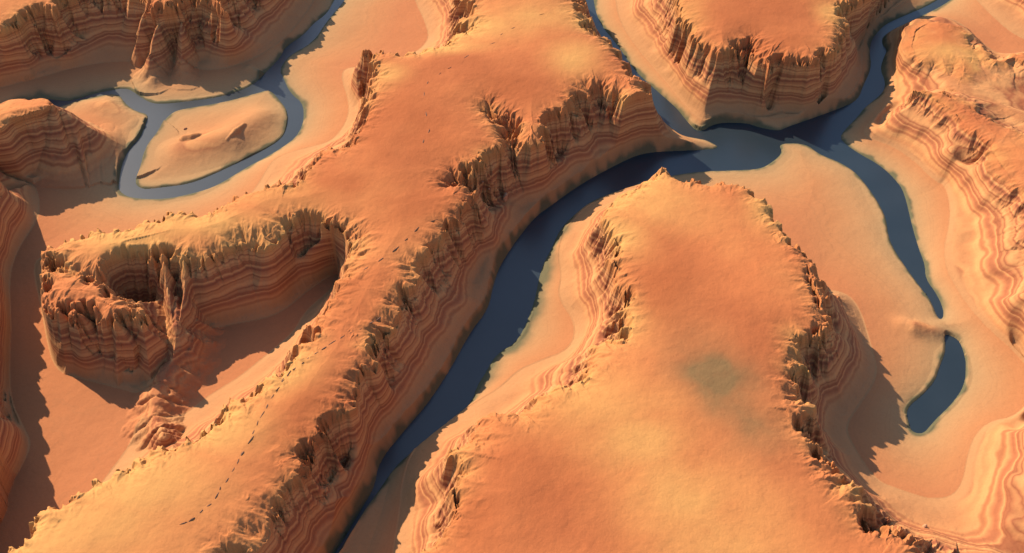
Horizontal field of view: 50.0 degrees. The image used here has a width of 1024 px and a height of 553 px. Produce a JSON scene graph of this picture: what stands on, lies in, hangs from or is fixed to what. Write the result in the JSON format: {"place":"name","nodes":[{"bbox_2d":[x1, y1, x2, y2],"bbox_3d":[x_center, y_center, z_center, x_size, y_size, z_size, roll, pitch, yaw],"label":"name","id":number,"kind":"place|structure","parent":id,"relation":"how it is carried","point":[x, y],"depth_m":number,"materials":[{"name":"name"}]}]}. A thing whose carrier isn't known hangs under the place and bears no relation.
{"place":"outdoors","nodes":[
{"label":"outdoors","id":0,"kind":"place"},
{"bbox_2d":[0,182,41,522],"bbox_3d":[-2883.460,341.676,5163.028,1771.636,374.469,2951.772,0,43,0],"label":"cliff","id":1,"kind":"structure","parent":0,"point":[19,211],"depth_m":5550.04,"materials":[{"name":"stone"}]},
{"bbox_2d":[0,98,110,194],"bbox_3d":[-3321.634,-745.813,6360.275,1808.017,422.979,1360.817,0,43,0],"label":"ridge","id":2,"kind":"structure","parent":0,"point":[40,138],"depth_m":6382.97,"materials":[{"name":"stone"}]},
{"bbox_2d":[0,0,313,87],"bbox_3d":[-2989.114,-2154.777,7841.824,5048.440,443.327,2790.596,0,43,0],"label":"cliff","id":3,"kind":"structure","parent":0,"point":[40,38],"depth_m":7276.94,"materials":[{"name":"stone"}]},
{"bbox_2d":[136,91,287,187],"bbox_3d":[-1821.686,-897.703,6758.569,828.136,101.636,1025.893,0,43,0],"label":"island","id":4,"kind":"structure","parent":0,"point":[211,139],"depth_m":6697.41,"materials":[{"name":"sand"}]},
{"bbox_2d":[8,0,693,552],"bbox_3d":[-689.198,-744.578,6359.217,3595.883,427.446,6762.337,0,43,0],"label":"ridge","id":5,"kind":"structure","parent":0,"point":[532,114],"depth_m":5473.75,"materials":[{"name":"stone"}]},
{"bbox_2d":[27,0,949,552],"bbox_3d":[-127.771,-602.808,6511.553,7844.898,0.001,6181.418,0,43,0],"label":"river","id":6,"kind":"structure","parent":0,"point":[499,328],"depth_m":6506.99,"materials":[{"name":"liquid"}]},
{"bbox_2d":[0,0,1023,552],"bbox_3d":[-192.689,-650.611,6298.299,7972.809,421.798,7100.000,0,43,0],"label":"canyon floor","id":7,"kind":"structure","parent":0,"point":[828,216],"depth_m":5863.93,"materials":[{"name":"orange sand"}]},
{"bbox_2d":[392,167,1023,552],"bbox_3d":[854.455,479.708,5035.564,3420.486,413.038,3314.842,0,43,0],"label":"mesa","id":8,"kind":"structure","parent":7,"relation":"on","point":[703,381],"depth_m":4694.82,"materials":[{"name":"stone"}]},
{"bbox_2d":[617,0,928,122],"bbox_3d":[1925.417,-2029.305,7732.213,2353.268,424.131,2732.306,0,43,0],"label":"mesa","id":9,"kind":"structure","parent":7,"relation":"on","point":[717,61],"depth_m":6946.38,"materials":[{"name":"stone"}]},
{"bbox_2d":[907,335,965,432],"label":"pond","id":10,"kind":"structure","parent":0,"point":[931,405],"depth_m":5277.52,"materials":[{"name":"liquid"}]},
{"bbox_2d":[864,88,1023,546],"bbox_3d":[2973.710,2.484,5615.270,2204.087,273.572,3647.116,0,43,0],"label":"hill","id":11,"kind":"structure","parent":0,"point":[966,150],"depth_m":5985.53,"materials":[{"name":"stone"}]},
{"bbox_2d":[887,16,1023,109],"bbox_3d":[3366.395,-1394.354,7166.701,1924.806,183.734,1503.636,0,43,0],"label":"hill","id":12,"kind":"structure","parent":0,"point":[934,52],"depth_m":7057.62,"materials":[{"name":"stone"}]},
{"bbox_2d":[977,0,1023,37],"bbox_3d":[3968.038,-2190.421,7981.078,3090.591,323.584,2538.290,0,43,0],"label":"cliff","id":13,"kind":"structure","parent":0,"point":[1008,15],"depth_m":7760.95,"materials":[{"name":"stone"}]}
]}

